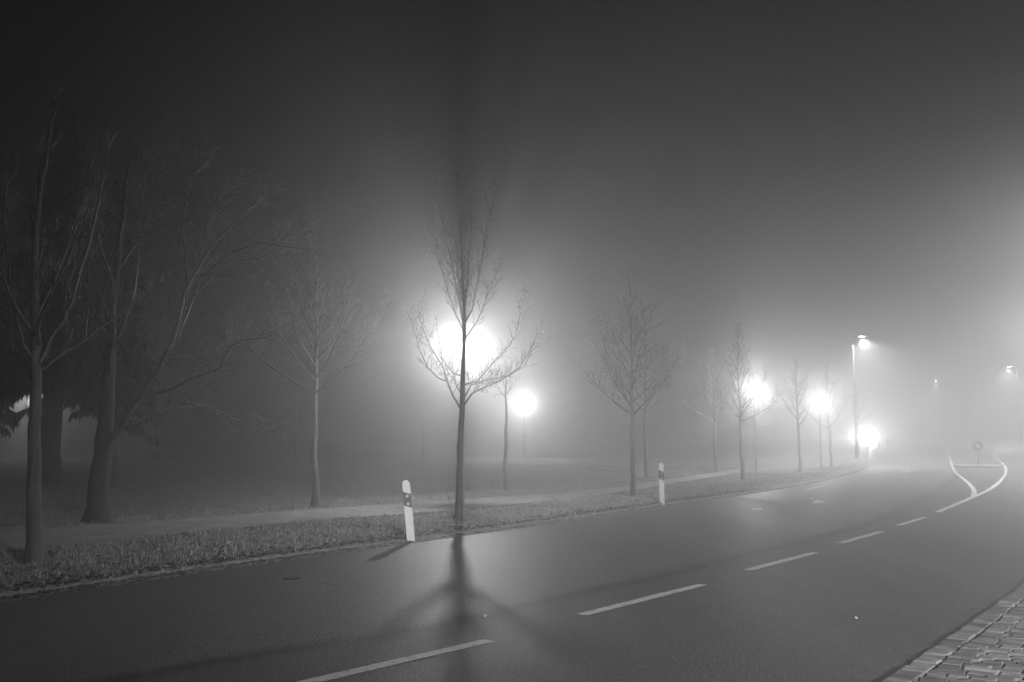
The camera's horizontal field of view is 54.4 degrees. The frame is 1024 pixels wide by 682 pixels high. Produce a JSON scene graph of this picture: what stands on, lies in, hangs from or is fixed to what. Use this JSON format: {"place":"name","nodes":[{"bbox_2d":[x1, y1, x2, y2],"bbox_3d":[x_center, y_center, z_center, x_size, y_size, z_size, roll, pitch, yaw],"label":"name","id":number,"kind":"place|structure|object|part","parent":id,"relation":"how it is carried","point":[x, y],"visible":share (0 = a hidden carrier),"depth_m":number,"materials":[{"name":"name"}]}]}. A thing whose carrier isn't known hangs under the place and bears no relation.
{"place":"outdoors","nodes":[
{"label":"outdoors","id":0,"kind":"place"},
{"bbox_2d":[0,459,689,459],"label":"path","id":1,"kind":"structure","parent":0,"point":[382,459],"depth_m":84.21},
{"bbox_2d":[0,464,867,550],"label":"path","id":2,"kind":"structure","parent":0,"point":[11,540],"depth_m":20.77,"materials":[{"name":"grey asphalt"}]},
{"bbox_2d":[0,439,907,597],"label":"ground","id":3,"kind":"structure","parent":0,"point":[770,453],"depth_m":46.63,"materials":[{"name":"grey plant"}]},
{"bbox_2d":[0,177,27,438],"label":"conifer","id":4,"kind":"object","parent":3,"relation":"on","point":[6,374],"visible":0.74,"depth_m":38.28,"materials":[{"name":"black plant"}]},
{"bbox_2d":[24,399,27,458],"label":"path lamp","id":5,"kind":"object","parent":3,"relation":"on","point":[25,432],"visible":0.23,"depth_m":85.58,"materials":[{"name":"grey metal"}]},
{"bbox_2d":[0,77,123,482],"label":"conifer","id":6,"kind":"object","parent":3,"relation":"on","point":[53,205],"visible":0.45,"depth_m":39.51,"materials":[{"name":"grey plant"}]},
{"bbox_2d":[0,85,179,564],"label":"young tree","id":7,"kind":"object","parent":3,"relation":"on","point":[34,549],"visible":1,"depth_m":12.93,"materials":[{"name":"grey plant"}]},
{"bbox_2d":[43,173,169,486],"bbox_3d":[-14.557,-0.415,36.152,4.118,11.706,4.140,0,-6,0],"label":"conifer","id":8,"kind":"object","parent":3,"relation":"on","point":[81,382],"visible":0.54,"depth_m":35.65,"materials":[{"name":"black plant"}]},
{"bbox_2d":[46,104,328,523],"bbox_3d":[-6.545,-0.707,20.257,5.583,8.936,3.135,0,-6,0],"label":"old tree","id":9,"kind":"object","parent":3,"relation":"on","point":[97,510],"visible":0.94,"depth_m":19.99,"materials":[{"name":"grey plant"}]},
{"bbox_2d":[217,221,400,506],"bbox_3d":[-5.145,0.519,24.729,4.013,7.383,2.868,-5,-7,39],"label":"young tree","id":10,"kind":"object","parent":3,"relation":"on","point":[315,351],"visible":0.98,"depth_m":24.76,"materials":[{"name":"grey plant"}]},
{"bbox_2d":[402,480,414,541],"bbox_3d":[-1.730,2.940,16.690,0.141,1.211,0.112,-5,-5,-8],"label":"delineator post","id":11,"kind":"object","parent":3,"relation":"on","point":[408,514],"visible":0.9,"depth_m":16.65,"materials":[{"name":"white plastic"}]},
{"bbox_2d":[423,422,424,459],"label":"pole","id":12,"kind":"object","parent":3,"relation":"on","point":[423,444],"visible":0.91,"depth_m":83.99,"materials":[{"name":"grey metal"}]},
{"bbox_2d":[0,469,864,601],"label":"gutter","id":13,"kind":"object","parent":3,"relation":"on","point":[114,583],"visible":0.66,"depth_m":14.71,"materials":[{"name":"concrete"}]},
{"bbox_2d":[459,358,466,505],"bbox_3d":[-1.235,2.097,24.915,0.440,4.242,0.440,0,-6,0],"label":"path lamp","id":14,"kind":"object","parent":3,"relation":"on","point":[463,471],"visible":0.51,"depth_m":24.75,"materials":[{"name":"grey metal"}]},
{"bbox_2d":[401,170,546,520],"bbox_3d":[-0.679,0.074,19.747,2.907,7.107,1.624,-1,-6,8],"label":"young tree","id":15,"kind":"object","parent":3,"relation":"on","point":[458,514],"visible":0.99,"depth_m":19.66,"materials":[{"name":"grey plant"}]},
{"bbox_2d":[490,358,520,490],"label":"young tree","id":16,"kind":"object","parent":3,"relation":"on","point":[506,481],"visible":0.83,"depth_m":32.36,"materials":[{"name":"grey plant"}]},
{"bbox_2d":[522,406,525,460],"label":"path lamp","id":17,"kind":"object","parent":3,"relation":"on","point":[523,447],"visible":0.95,"depth_m":81.94,"materials":[{"name":"grey metal"}]},
{"bbox_2d":[570,269,686,495],"bbox_3d":[3.554,1.168,28.965,3.214,6.919,3.431,-3,-6,25],"label":"young tree","id":18,"kind":"object","parent":3,"relation":"on","point":[633,345],"visible":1,"depth_m":28.90,"materials":[{"name":"grey plant"}]},
{"bbox_2d":[603,304,679,477],"bbox_3d":[5.706,2.127,43.356,3.542,7.914,4.421,0,-6,0],"label":"young tree","id":19,"kind":"object","parent":3,"relation":"on","point":[646,475],"visible":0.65,"depth_m":43.52,"materials":[{"name":"grey plant"}]},
{"bbox_2d":[659,463,664,504],"bbox_3d":[3.913,3.814,26.148,0.140,1.211,0.112,2,-6,-22],"label":"delineator post","id":20,"kind":"object","parent":3,"relation":"on","point":[661,485],"visible":0.93,"depth_m":26.11,"materials":[{"name":"white plastic"}]},
{"bbox_2d":[671,341,732,471],"bbox_3d":[10.311,3.523,53.042,3.608,7.097,2.602,-3,-7,28],"label":"young tree","id":21,"kind":"object","parent":3,"relation":"on","point":[714,419],"visible":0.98,"depth_m":52.73,"materials":[{"name":"grey plant"}]},
{"bbox_2d":[713,321,785,479],"bbox_3d":[9.858,2.452,40.976,2.921,6.799,3.001,0,-6,0],"label":"young tree","id":22,"kind":"object","parent":3,"relation":"on","point":[738,375],"visible":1,"depth_m":41.13,"materials":[{"name":"grey plant"}]},
{"bbox_2d":[754,397,756,474],"bbox_3d":[11.435,4.302,46.804,0.440,4.245,0.440,0,-6,0],"label":"path lamp","id":23,"kind":"object","parent":3,"relation":"on","point":[755,438],"visible":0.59,"depth_m":46.74,"materials":[{"name":"grey metal"}]},
{"bbox_2d":[772,360,817,471],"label":"young tree","id":24,"kind":"object","parent":3,"relation":"on","point":[798,430],"visible":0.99,"depth_m":51.62,"materials":[{"name":"grey plant"}]},
{"bbox_2d":[818,406,822,467],"bbox_3d":[18.728,5.670,60.436,0.440,4.257,0.440,0,-6,0],"label":"path lamp","id":25,"kind":"object","parent":3,"relation":"on","point":[819,407],"visible":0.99,"depth_m":60.36,"materials":[{"name":"grey metal"}]},
{"bbox_2d":[798,363,848,466],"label":"young tree","id":26,"kind":"object","parent":3,"relation":"on","point":[829,425],"visible":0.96,"depth_m":62.81,"materials":[{"name":"grey plant"}]},
{"bbox_2d":[825,372,833,439],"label":"street lamp","id":27,"kind":"object","parent":3,"relation":"on","point":[826,409],"visible":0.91,"depth_m":121.66,"materials":[{"name":"metal"}]},
{"bbox_2d":[830,382,837,439],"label":"street lamp","id":28,"kind":"object","parent":3,"relation":"on","point":[831,413],"visible":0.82,"depth_m":142.56,"materials":[{"name":"metal"}]},
{"bbox_2d":[845,387,850,438],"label":"street lamp","id":29,"kind":"object","parent":3,"relation":"on","point":[845,413],"visible":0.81,"depth_m":156.58,"materials":[{"name":"metal"}]},
{"bbox_2d":[852,335,865,458],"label":"street lamp","id":30,"kind":"object","parent":3,"relation":"on","point":[856,447],"visible":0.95,"depth_m":79.85,"materials":[{"name":"grey metal"}]},
{"bbox_2d":[843,380,877,454],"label":"young tree","id":31,"kind":"object","parent":3,"relation":"on","point":[857,415],"visible":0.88,"depth_m":85.42,"materials":[{"name":"grey plant"}]},
{"bbox_2d":[933,380,944,440],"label":"street lamp","id":32,"kind":"object","parent":3,"relation":"on","point":[942,411],"visible":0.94,"depth_m":138.64,"materials":[{"name":"metal"}]},
{"bbox_2d":[1006,365,1021,442],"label":"street lamp","id":33,"kind":"object","parent":3,"relation":"on","point":[1020,436],"visible":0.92,"depth_m":107.78,"materials":[{"name":"metal"}]},
{"bbox_2d":[0,441,1023,681],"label":"road","id":34,"kind":"structure","parent":0,"point":[907,594],"depth_m":10.43,"materials":[{"name":"grey asphalt"}]},
{"bbox_2d":[282,576,300,578],"bbox_3d":[-2.682,2.882,12.128,0.230,0.014,0.230,0,-6,0],"label":"valve cover","id":35,"kind":"object","parent":34,"relation":"on","point":[293,577],"visible":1,"depth_m":12.12,"materials":[{"name":"metal"}]},
{"bbox_2d":[297,639,493,681],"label":"road marking","id":36,"kind":"object","parent":34,"relation":"on","point":[388,663],"visible":1,"depth_m":7.49,"materials":[{"name":"paint"}]},
{"bbox_2d":[578,584,704,614],"bbox_3d":[1.444,2.730,10.573,0.137,0.001,2.560,-4,-7,37],"label":"road marking","id":37,"kind":"object","parent":34,"relation":"on","point":[598,610],"visible":1,"depth_m":10.41,"materials":[{"name":"paint"}]},
{"bbox_2d":[743,552,816,569],"bbox_3d":[3.796,3.065,13.898,0.136,0.001,2.536,-4,-7,36],"label":"road marking","id":38,"kind":"object","parent":34,"relation":"on","point":[780,561],"visible":1,"depth_m":13.79,"materials":[{"name":"paint"}]},
{"bbox_2d":[837,531,884,542],"bbox_3d":[6.100,3.412,17.339,0.137,0.001,2.612,-4,-7,35],"label":"road marking","id":39,"kind":"object","parent":34,"relation":"on","point":[860,537],"visible":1,"depth_m":17.23,"materials":[{"name":"paint"}]},
{"bbox_2d":[854,429,874,441],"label":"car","id":40,"kind":"object","parent":34,"relation":"on","point":[865,434],"visible":0.57,"depth_m":107.89,"materials":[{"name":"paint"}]},
{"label":"windows","id":41,"kind":"part","parent":40,"relation":"part of","materials":[{"name":"glass"}]},
{"bbox_2d":[897,517,927,524],"bbox_3d":[8.380,3.762,20.818,0.136,0.001,2.612,-4,-7,33],"label":"road marking","id":42,"kind":"object","parent":34,"relation":"on","point":[910,521],"visible":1,"depth_m":20.66,"materials":[{"name":"paint"}]},
{"bbox_2d":[944,444,976,495],"bbox_3d":[29.604,7.727,66.949,0.360,1.351,80.528,-2,-6,23],"label":"road marking","id":43,"kind":"object","parent":34,"relation":"on","point":[973,489],"visible":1,"depth_m":45.66,"materials":[{"name":"paint"}]},
{"bbox_2d":[935,453,1006,511],"bbox_3d":[27.075,7.011,56.158,1.545,0.623,74.172,-3,-6,26],"label":"road marking","id":44,"kind":"object","parent":34,"relation":"on","point":[981,493],"visible":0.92,"depth_m":32.38,"materials":[{"name":"paint"}]},
{"bbox_2d":[954,464,1003,467],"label":"traffic island","id":45,"kind":"structure","parent":34,"relation":"on","point":[979,465],"depth_m":63.52,"materials":[{"name":"concrete"}]},
{"bbox_2d":[972,440,982,464],"bbox_3d":[30.026,7.252,64.156,0.690,1.725,0.095,-3,-6,24],"label":"traffic sign","id":46,"kind":"object","parent":45,"relation":"on","point":[977,445],"visible":0.95,"depth_m":64.15,"materials":[{"name":"metal"}]},
{"bbox_2d":[0,0,1023,447],"label":"sky","id":47,"kind":"structure","parent":0,"point":[813,176],"materials":[{"name":"grey"}]},
{"bbox_2d":[882,584,1023,681],"bbox_3d":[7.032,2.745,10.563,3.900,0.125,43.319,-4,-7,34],"label":"pavement","id":48,"kind":"structure","parent":0,"point":[966,657],"depth_m":7.64,"materials":[{"name":"stone"}]}
]}

